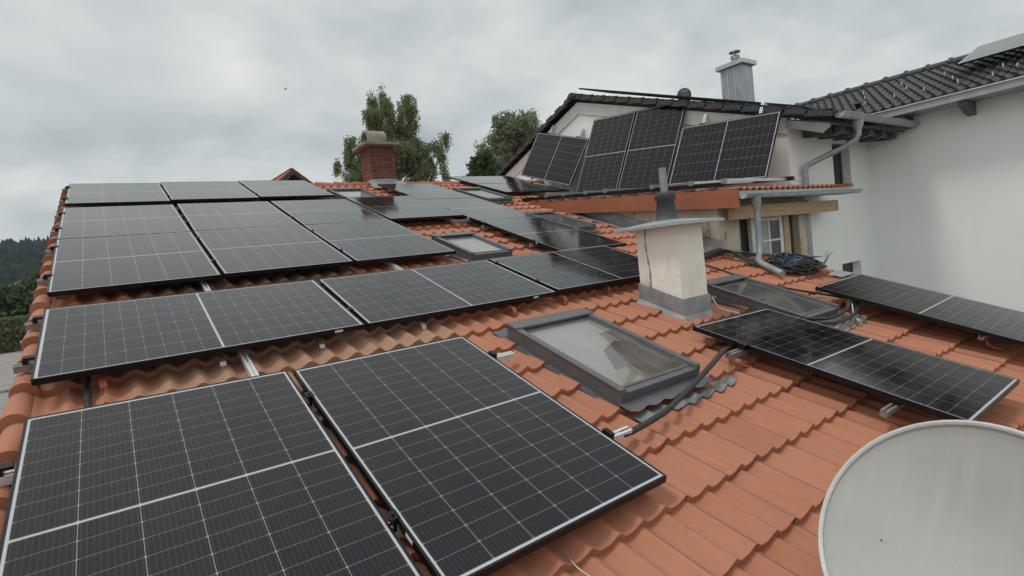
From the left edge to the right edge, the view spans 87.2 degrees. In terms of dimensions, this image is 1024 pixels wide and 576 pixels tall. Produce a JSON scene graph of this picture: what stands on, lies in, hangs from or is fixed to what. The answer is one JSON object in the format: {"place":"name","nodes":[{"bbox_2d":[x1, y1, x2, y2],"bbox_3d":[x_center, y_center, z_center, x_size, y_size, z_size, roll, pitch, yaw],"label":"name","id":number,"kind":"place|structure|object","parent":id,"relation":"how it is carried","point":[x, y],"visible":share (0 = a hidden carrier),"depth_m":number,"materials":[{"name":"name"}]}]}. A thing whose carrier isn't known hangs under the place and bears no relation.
{"place":"outdoors","nodes":[
{"label":"outdoors","id":0,"kind":"place"},
{"bbox_2d":[0,351,21,415],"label":"road","id":1,"kind":"structure","parent":0,"point":[7,374],"depth_m":37.15,"materials":[{"name":"grey asphalt"}]},
{"bbox_2d":[0,0,1023,242],"label":"sky","id":2,"kind":"structure","parent":0,"point":[92,91],"materials":[{"name":"grey"}]},
{"bbox_2d":[495,48,1023,377],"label":"white house","id":3,"kind":"structure","parent":0,"point":[928,159],"depth_m":9.68,"materials":[{"name":"paint"}]},
{"bbox_2d":[531,125,554,179],"bbox_3d":[0.782,-3.302,13.173,0.226,1.404,0.100,19,4,-43],"label":"panel strut","id":4,"kind":"object","parent":3,"relation":"attached to","point":[552,129],"visible":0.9,"depth_m":13.10,"materials":[{"name":"metal"}]},
{"bbox_2d":[521,133,588,185],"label":"solar panel","id":5,"kind":"object","parent":3,"relation":"attached to","point":[553,158],"visible":0.94,"depth_m":12.68,"materials":[{"name":"black glass"}]},
{"bbox_2d":[559,128,584,185],"bbox_3d":[1.408,-3.006,12.422,0.226,1.404,0.100,19,4,-43],"label":"panel strut","id":6,"kind":"object","parent":3,"relation":"attached to","point":[581,134],"visible":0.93,"depth_m":12.35,"materials":[{"name":"metal"}]},
{"bbox_2d":[576,111,635,191],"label":"solar panel","id":7,"kind":"object","parent":3,"relation":"attached to","point":[605,154],"visible":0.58,"depth_m":11.35,"materials":[{"name":"black glass"}]},
{"bbox_2d":[579,88,661,97],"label":"solar panel","id":8,"kind":"object","parent":3,"relation":"attached to","point":[615,92],"visible":0.89,"depth_m":12.76,"materials":[{"name":"black glass"}]},
{"bbox_2d":[618,105,685,188],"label":"solar panel","id":9,"kind":"object","parent":3,"relation":"attached to","point":[653,141],"visible":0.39,"depth_m":10.43,"materials":[{"name":"black glass"}]},
{"bbox_2d":[633,92,717,101],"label":"solar panel","id":10,"kind":"object","parent":3,"relation":"attached to","point":[677,97],"visible":0.85,"depth_m":11.43,"materials":[{"name":"black glass"}]},
{"bbox_2d":[677,88,690,109],"bbox_3d":[3.928,-4.221,12.210,0.310,0.612,0.174,-6,23,16],"label":"satellite dish","id":11,"kind":"object","parent":3,"relation":"attached to","point":[684,92],"visible":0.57,"depth_m":12.15,"materials":[{"name":"grey paint"}]},
{"bbox_2d":[699,114,710,124],"bbox_3d":[3.329,-2.432,9.569,0.226,1.384,0.100,22,-9,-39],"label":"panel strut","id":12,"kind":"object","parent":3,"relation":"attached to","point":[706,119],"visible":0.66,"depth_m":9.61,"materials":[{"name":"metal"}]},
{"bbox_2d":[702,98,810,107],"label":"solar panel","id":13,"kind":"object","parent":3,"relation":"attached to","point":[738,101],"visible":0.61,"depth_m":9.79,"materials":[{"name":"black glass"}]},
{"bbox_2d":[756,100,766,114],"bbox_3d":[3.992,-2.377,8.794,0.226,1.434,0.100,22,-10,-39],"label":"panel strut","id":14,"kind":"object","parent":3,"relation":"attached to","point":[761,110],"visible":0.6,"depth_m":8.83,"materials":[{"name":"metal"}]},
{"bbox_2d":[832,144,843,183],"bbox_3d":[5.974,-2.241,9.999,0.700,0.870,0.035,-9,4,-36],"label":"window","id":15,"kind":"structure","parent":3,"relation":"in","point":[837,158],"depth_m":10.10,"materials":[{"name":"grey metal"}]},
{"bbox_2d":[842,262,852,274],"bbox_3d":[6.261,-0.347,10.161,0.780,0.270,0.035,-9,4,-36],"label":"window","id":16,"kind":"structure","parent":3,"relation":"in","point":[848,267],"depth_m":10.28,"materials":[{"name":"grey metal"}]},
{"bbox_2d":[957,33,1023,65],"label":"solar panel","id":17,"kind":"object","parent":3,"relation":"attached to","point":[1008,44],"visible":1,"depth_m":9.72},
{"label":"ground","id":18,"kind":"structure","parent":0,"visible":0},
{"bbox_2d":[0,324,26,353],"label":"hedge","id":19,"kind":"object","parent":18,"relation":"on","point":[11,338],"visible":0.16,"depth_m":56.98,"materials":[{"name":"green plant"}]},
{"bbox_2d":[0,282,28,317],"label":"tree","id":20,"kind":"object","parent":18,"relation":"on","point":[6,309],"visible":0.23,"depth_m":63.05,"materials":[{"name":"green plant"}]},
{"bbox_2d":[0,314,29,327],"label":"bush","id":21,"kind":"object","parent":18,"relation":"on","point":[13,321],"visible":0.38,"depth_m":59.59,"materials":[{"name":"green plant"}]},
{"bbox_2d":[0,267,39,314],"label":"tree","id":22,"kind":"object","parent":18,"relation":"on","point":[25,296],"visible":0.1,"depth_m":62.94,"materials":[{"name":"green plant"}]},
{"bbox_2d":[9,281,32,292],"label":"house","id":23,"kind":"structure","parent":18,"relation":"on","point":[15,284],"depth_m":66.16,"materials":[{"name":"grey stone"}]},
{"bbox_2d":[272,168,312,182],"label":"cottage","id":24,"kind":"structure","parent":18,"relation":"on","point":[291,174],"depth_m":22.16,"materials":[{"name":"ceramic"}]},
{"bbox_2d":[331,82,453,182],"bbox_3d":[-5.068,-3.040,25.109,5.574,12.497,4.165,-7,3,-3],"label":"birch tree","id":25,"kind":"object","parent":18,"relation":"on","point":[414,161],"visible":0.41,"depth_m":23.88,"materials":[{"name":"green plant"}]},
{"bbox_2d":[465,148,500,175],"bbox_3d":[-1.007,-2.503,29.353,2.494,10.097,1.971,-9,4,-36],"label":"tree","id":26,"kind":"object","parent":18,"relation":"on","point":[482,163],"visible":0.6,"depth_m":28.68,"materials":[{"name":"green plant"}]},
{"bbox_2d":[473,108,542,169],"bbox_3d":[1.162,-3.973,30.284,5.778,12.395,3.684,-7,3,-6],"label":"tree","id":27,"kind":"object","parent":18,"relation":"on","point":[508,138],"visible":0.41,"depth_m":29.41,"materials":[{"name":"green plant"}]},
{"bbox_2d":[0,131,1023,575],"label":"roof","id":28,"kind":"structure","parent":18,"relation":"on","point":[630,353],"depth_m":3.71,"materials":[{"name":"tile"}]},
{"bbox_2d":[82,376,91,406],"bbox_3d":[-2.210,0.563,2.794,0.045,0.283,0.720,-9,4,-36],"label":"conduit","id":29,"kind":"object","parent":28,"relation":"on","point":[87,400],"visible":0.45,"depth_m":2.85,"materials":[{"name":"grey metal"}]},
{"bbox_2d":[62,184,243,191],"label":"mounting rail","id":30,"kind":"object","parent":28,"relation":"attached to","point":[65,189],"visible":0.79,"depth_m":7.75,"materials":[{"name":"metal"}]},
{"bbox_2d":[59,193,257,203],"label":"mounting rail","id":31,"kind":"object","parent":28,"relation":"attached to","point":[62,200],"visible":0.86,"depth_m":7.01,"materials":[{"name":"metal"}]},
{"bbox_2d":[64,183,170,205],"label":"solar panel","id":32,"kind":"object","parent":31,"relation":"attached to","point":[111,194],"visible":0.94,"depth_m":7.54,"materials":[{"name":"black glass"}]},
{"bbox_2d":[160,181,259,201],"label":"solar panel","id":33,"kind":"object","parent":31,"relation":"attached to","point":[204,191],"visible":0.98,"depth_m":8.24,"materials":[{"name":"black glass"}]},
{"bbox_2d":[238,180,334,198],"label":"solar panel","id":34,"kind":"object","parent":31,"relation":"attached to","point":[269,189],"visible":0.97,"depth_m":9.00,"materials":[{"name":"black glass"}]},
{"bbox_2d":[54,205,276,219],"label":"mounting rail","id":35,"kind":"object","parent":28,"relation":"attached to","point":[60,214],"visible":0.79,"depth_m":6.21,"materials":[{"name":"metal"}]},
{"bbox_2d":[50,216,293,235],"bbox_3d":[-2.865,-0.882,6.929,4.745,0.090,0.050,-9,22,-36],"label":"mounting rail","id":36,"kind":"object","parent":28,"relation":"attached to","point":[54,233],"visible":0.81,"depth_m":5.57,"materials":[{"name":"metal"}]},
{"bbox_2d":[57,204,190,238],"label":"solar panel","id":37,"kind":"object","parent":36,"relation":"attached to","point":[87,222],"visible":0.8,"depth_m":6.07,"materials":[{"name":"black glass"}]},
{"bbox_2d":[177,201,299,232],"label":"solar panel","id":38,"kind":"object","parent":36,"relation":"attached to","point":[216,216],"visible":0.77,"depth_m":6.76,"materials":[{"name":"black glass"}]},
{"bbox_2d":[270,199,388,225],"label":"solar panel","id":39,"kind":"object","parent":36,"relation":"attached to","point":[309,212],"visible":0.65,"depth_m":7.49,"materials":[{"name":"black glass"}]},
{"bbox_2d":[421,198,538,222],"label":"solar panel","id":40,"kind":"object","parent":36,"relation":"attached to","point":[475,209],"visible":0.72,"depth_m":8.62,"materials":[{"name":"black glass"}]},
{"bbox_2d":[45,229,314,255],"bbox_3d":[-2.858,-0.566,5.955,3.545,0.090,0.050,-9,22,-36],"label":"mounting rail","id":41,"kind":"object","parent":28,"relation":"attached to","point":[50,251],"visible":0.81,"depth_m":4.94,"materials":[{"name":"metal"}]},
{"bbox_2d":[37,249,342,284],"bbox_3d":[-2.296,-0.288,5.235,3.545,0.090,0.050,-9,22,-36],"label":"mounting rail","id":42,"kind":"object","parent":28,"relation":"attached to","point":[44,280],"visible":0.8,"depth_m":4.23,"materials":[{"name":"metal"}]},
{"bbox_2d":[47,232,221,296],"bbox_3d":[-3.434,-0.275,4.878,1.134,0.035,1.712,-9,23,-36],"label":"solar panel","id":43,"kind":"object","parent":42,"relation":"attached to","point":[90,264],"visible":1,"depth_m":4.68,"materials":[{"name":"black glass"}]},
{"bbox_2d":[194,225,353,277],"bbox_3d":[-2.511,-0.427,5.558,1.134,0.036,1.712,-9,23,-36],"label":"solar panel","id":44,"kind":"object","parent":42,"relation":"attached to","point":[235,252],"visible":1,"depth_m":5.38,"materials":[{"name":"black glass"}]},
{"bbox_2d":[303,220,455,263],"bbox_3d":[-1.581,-0.573,6.240,1.134,0.036,1.712,-9,23,-36],"label":"solar panel","id":45,"kind":"object","parent":42,"relation":"attached to","point":[363,242],"visible":0.91,"depth_m":6.07,"materials":[{"name":"black glass"}]},
{"bbox_2d":[199,280,258,376],"bbox_3d":[-2.483,0.041,4.399,0.040,0.046,6.900,-9,22,-36],"label":"mounting rail","id":46,"kind":"object","parent":28,"relation":"attached to","point":[248,365],"visible":0.08,"depth_m":3.32,"materials":[{"name":"metal"}]},
{"bbox_2d":[0,350,513,486],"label":"mounting rail","id":47,"kind":"object","parent":28,"relation":"attached to","point":[6,477],"visible":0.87,"depth_m":2.16,"materials":[{"name":"metal"}]},
{"bbox_2d":[24,261,498,330],"bbox_3d":[-0.917,-0.118,5.049,5.505,0.090,0.065,-9,22,-36],"label":"mounting rail","id":48,"kind":"object","parent":28,"relation":"attached to","point":[35,324],"visible":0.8,"depth_m":3.47,"materials":[{"name":"metal"}]},
{"bbox_2d":[13,279,610,391],"bbox_3d":[-0.427,0.167,4.432,5.505,0.179,0.397,-9,22,-36],"label":"mounting rail","id":49,"kind":"object","parent":28,"relation":"attached to","point":[25,365],"visible":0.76,"depth_m":3.27,"materials":[{"name":"metal"}]},
{"bbox_2d":[31,280,364,385],"bbox_3d":[-2.070,0.213,3.668,1.762,0.035,1.136,-9,22,-36],"label":"solar panel","id":50,"kind":"object","parent":49,"relation":"attached to","point":[80,341],"visible":1,"depth_m":3.50,"materials":[{"name":"black glass"}]},
{"bbox_2d":[318,260,555,327],"bbox_3d":[-0.643,-0.005,4.755,1.762,0.035,1.136,-9,22,-35],"label":"solar panel","id":51,"kind":"object","parent":49,"relation":"on","point":[377,299],"visible":0.96,"depth_m":4.61,"materials":[{"name":"black glass"}]},
{"bbox_2d":[488,246,639,292],"bbox_3d":[0.791,-0.243,5.833,1.762,0.036,1.134,-9,22,-36],"label":"solar panel","id":52,"kind":"object","parent":49,"relation":"on","point":[560,271],"visible":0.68,"depth_m":5.67,"materials":[{"name":"black glass"}]},
{"bbox_2d":[382,261,402,269],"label":"mounting rail","id":53,"kind":"object","parent":28,"relation":"attached to","point":[392,265],"depth_m":5.52,"materials":[{"name":"metal"}]},
{"bbox_2d":[452,219,474,228],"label":"mounting rail","id":54,"kind":"object","parent":28,"relation":"attached to","point":[461,221],"visible":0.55,"depth_m":7.80,"materials":[{"name":"metal"}]},
{"bbox_2d":[448,176,531,184],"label":"solar panel","id":55,"kind":"object","parent":28,"relation":"on","point":[473,180],"visible":0.89,"depth_m":12.66,"materials":[{"name":"black glass"}]},
{"bbox_2d":[481,222,502,237],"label":"mounting rail","id":56,"kind":"object","parent":28,"relation":"attached to","point":[483,226],"visible":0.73,"depth_m":7.53,"materials":[{"name":"metal"}]},
{"bbox_2d":[479,217,626,250],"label":"solar panel","id":57,"kind":"object","parent":56,"relation":"attached to","point":[550,234],"visible":0.93,"depth_m":7.21,"materials":[{"name":"black glass"}]},
{"bbox_2d":[385,426,632,534],"bbox_3d":[-0.422,0.888,2.066,2.585,0.090,0.060,-9,22,-36],"label":"mounting rail","id":58,"kind":"object","parent":28,"relation":"attached to","point":[393,515],"visible":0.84,"depth_m":2.69,"materials":[{"name":"metal"}]},
{"bbox_2d":[0,370,423,575],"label":"solar panel","id":59,"kind":"object","parent":58,"relation":"attached to","point":[252,476],"visible":1,"depth_m":2.09,"materials":[{"name":"black glass"}]},
{"bbox_2d":[293,336,666,575],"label":"solar panel","id":60,"kind":"object","parent":58,"relation":"attached to","point":[468,457],"visible":1,"depth_m":2.48,"materials":[{"name":"black glass"}]},
{"bbox_2d":[475,182,568,193],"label":"solar panel","id":61,"kind":"object","parent":28,"relation":"on","point":[531,187],"visible":1,"depth_m":11.76,"materials":[{"name":"black glass"}]},
{"bbox_2d":[529,239,551,251],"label":"mounting rail","id":62,"kind":"object","parent":28,"relation":"attached to","point":[532,244],"visible":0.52,"depth_m":6.71,"materials":[{"name":"metal"}]},
{"bbox_2d":[554,541,589,575],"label":"wire","id":63,"kind":"object","parent":28,"relation":"on","point":[572,562],"visible":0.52,"depth_m":2.05,"materials":[{"name":"silver metal"}]},
{"bbox_2d":[522,182,723,200],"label":"mounting rail","id":64,"kind":"object","parent":28,"relation":"attached to","point":[685,187],"visible":0.79,"depth_m":8.40,"materials":[{"name":"metal"}]},
{"bbox_2d":[544,194,560,197],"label":"mounting rail","id":65,"kind":"object","parent":64,"relation":"attached to","point":[546,195],"visible":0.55,"depth_m":10.00,"materials":[{"name":"metal"}]},
{"bbox_2d":[561,192,582,195],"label":"mounting rail","id":66,"kind":"object","parent":64,"relation":"attached to","point":[565,194],"visible":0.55,"depth_m":9.65,"materials":[{"name":"metal"}]},
{"bbox_2d":[583,190,602,194],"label":"mounting rail","id":67,"kind":"object","parent":64,"relation":"attached to","point":[585,192],"visible":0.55,"depth_m":9.19,"materials":[{"name":"metal"}]},
{"bbox_2d":[603,188,643,192],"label":"mounting rail","id":68,"kind":"object","parent":64,"relation":"attached to","point":[605,190],"visible":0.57,"depth_m":8.90,"materials":[{"name":"metal"}]},
{"bbox_2d":[621,344,736,436],"bbox_3d":[1.172,0.582,3.439,0.095,0.196,1.810,-4,4,41],"label":"conduit","id":69,"kind":"object","parent":28,"relation":"on","point":[675,402],"visible":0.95,"depth_m":3.18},
{"bbox_2d":[650,184,728,188],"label":"mounting rail","id":70,"kind":"object","parent":28,"relation":"attached to","point":[653,186],"visible":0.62,"depth_m":8.20,"materials":[{"name":"metal"}]},
{"bbox_2d":[669,111,781,183],"bbox_3d":[3.556,-2.329,9.124,0.036,1.134,1.762,22,-10,-39],"label":"solar panel","id":71,"kind":"object","parent":70,"relation":"attached to","point":[742,147],"visible":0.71,"depth_m":9.03,"materials":[{"name":"black glass"}]},
{"bbox_2d":[688,181,767,185],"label":"mounting rail","id":72,"kind":"object","parent":28,"relation":"attached to","point":[691,183],"visible":0.66,"depth_m":7.66,"materials":[{"name":"metal"}]},
{"bbox_2d":[704,249,771,264],"bbox_3d":[2.972,-0.376,7.035,0.983,0.306,0.427,-6,3,8],"label":"cable","id":73,"kind":"object","parent":28,"relation":"on","point":[723,250],"visible":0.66,"depth_m":7.12,"materials":[{"name":"black rubber"}]},
{"bbox_2d":[724,176,793,184],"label":"mounting rail","id":74,"kind":"object","parent":28,"relation":"attached to","point":[788,178],"visible":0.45,"depth_m":8.04,"materials":[{"name":"metal"}]},
{"bbox_2d":[721,177,800,183],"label":"mounting rail","id":75,"kind":"object","parent":28,"relation":"attached to","point":[724,180],"visible":1,"depth_m":7.40,"materials":[{"name":"metal"}]},
{"bbox_2d":[739,216,784,253],"bbox_3d":[3.749,-0.753,8.141,1.268,0.788,0.130,-9,4,-36],"label":"window","id":76,"kind":"structure","parent":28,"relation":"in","point":[772,227],"depth_m":8.16,"materials":[{"name":"white plastic"}]},
{"bbox_2d":[725,322,817,367],"bbox_3d":[2.092,0.459,4.203,1.350,0.256,0.078,-9,4,-35],"label":"mounting rail","id":77,"kind":"object","parent":28,"relation":"attached to","point":[742,348],"visible":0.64,"depth_m":3.88,"materials":[{"name":"metal"}]},
{"bbox_2d":[692,308,1019,420],"bbox_3d":[2.410,0.473,3.920,1.134,0.037,1.762,-7,19,-37],"label":"solar panel","id":78,"kind":"object","parent":77,"relation":"attached to","point":[944,388],"visible":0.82,"depth_m":3.70,"materials":[{"name":"black glass"}]},
{"bbox_2d":[705,264,846,298],"bbox_3d":[2.899,-0.104,6.073,2.053,0.596,0.282,-4,4,38],"label":"cable","id":79,"kind":"object","parent":28,"relation":"on","point":[793,289],"visible":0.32,"depth_m":5.82,"materials":[{"name":"black rubber"}]},
{"bbox_2d":[726,250,831,274],"bbox_3d":[3.445,-0.435,6.931,0.966,0.264,1.071,-9,22,-36],"label":"cable heap","id":80,"kind":"object","parent":28,"relation":"on","point":[787,262],"visible":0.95,"depth_m":6.67,"materials":[{"name":"black plastic"}]},
{"bbox_2d":[796,299,850,320],"bbox_3d":[2.995,0.205,5.002,1.108,0.123,0.133,-9,4,-33],"label":"conduit","id":81,"kind":"object","parent":28,"relation":"on","point":[846,309],"visible":0.71,"depth_m":4.88,"materials":[{"name":"black plastic"}]},
{"bbox_2d":[814,301,859,324],"bbox_3d":[3.070,0.229,4.992,1.205,0.140,0.135,-9,4,-36],"label":"conduit","id":82,"kind":"object","parent":28,"relation":"on","point":[845,319],"visible":0.64,"depth_m":4.88,"materials":[{"name":"black plastic"}]},
{"bbox_2d":[846,283,902,314],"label":"mounting rail","id":83,"kind":"object","parent":28,"relation":"attached to","point":[854,302],"visible":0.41,"depth_m":5.23,"materials":[{"name":"metal"}]},
{"bbox_2d":[815,274,1023,345],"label":"solar panel","id":84,"kind":"object","parent":83,"relation":"on","point":[995,322],"visible":1,"depth_m":5.08,"materials":[{"name":"black glass"}]},
{"bbox_2d":[879,400,909,425],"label":"mounting rail","id":85,"kind":"object","parent":28,"relation":"attached to","point":[889,409],"visible":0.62,"depth_m":3.18,"materials":[{"name":"metal"}]},
{"bbox_2d":[818,420,1023,575],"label":"satellite dish","id":86,"kind":"object","parent":28,"relation":"on","point":[939,498],"visible":1,"depth_m":1.79,"materials":[{"name":"grey paint"}]},
{"bbox_2d":[977,334,1003,351],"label":"mounting rail","id":87,"kind":"object","parent":28,"relation":"attached to","point":[982,337],"visible":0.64,"depth_m":4.52,"materials":[{"name":"metal"}]},
{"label":"hill","id":88,"kind":"structure","parent":0,"visible":0},
{"bbox_2d":[0,235,49,285],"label":"forest","id":89,"kind":"object","parent":88,"relation":"on","point":[25,256],"visible":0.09,"depth_m":397.74,"materials":[{"name":"green plant"}]},
{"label":"rail","id":90,"kind":"object","parent":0,"visible":0},
{"bbox_2d":[345,196,462,220],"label":"solar panel","id":91,"kind":"object","parent":90,"relation":"attached to","point":[397,208],"visible":0.86,"depth_m":8.10,"materials":[{"name":"black glass"}]},
{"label":"rail","id":92,"kind":"object","parent":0,"visible":0},
{"bbox_2d":[378,183,476,198],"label":"solar panel","id":93,"kind":"object","parent":92,"relation":"attached to","point":[424,190],"visible":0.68,"depth_m":10.01,"materials":[{"name":"black glass"}]}
]}

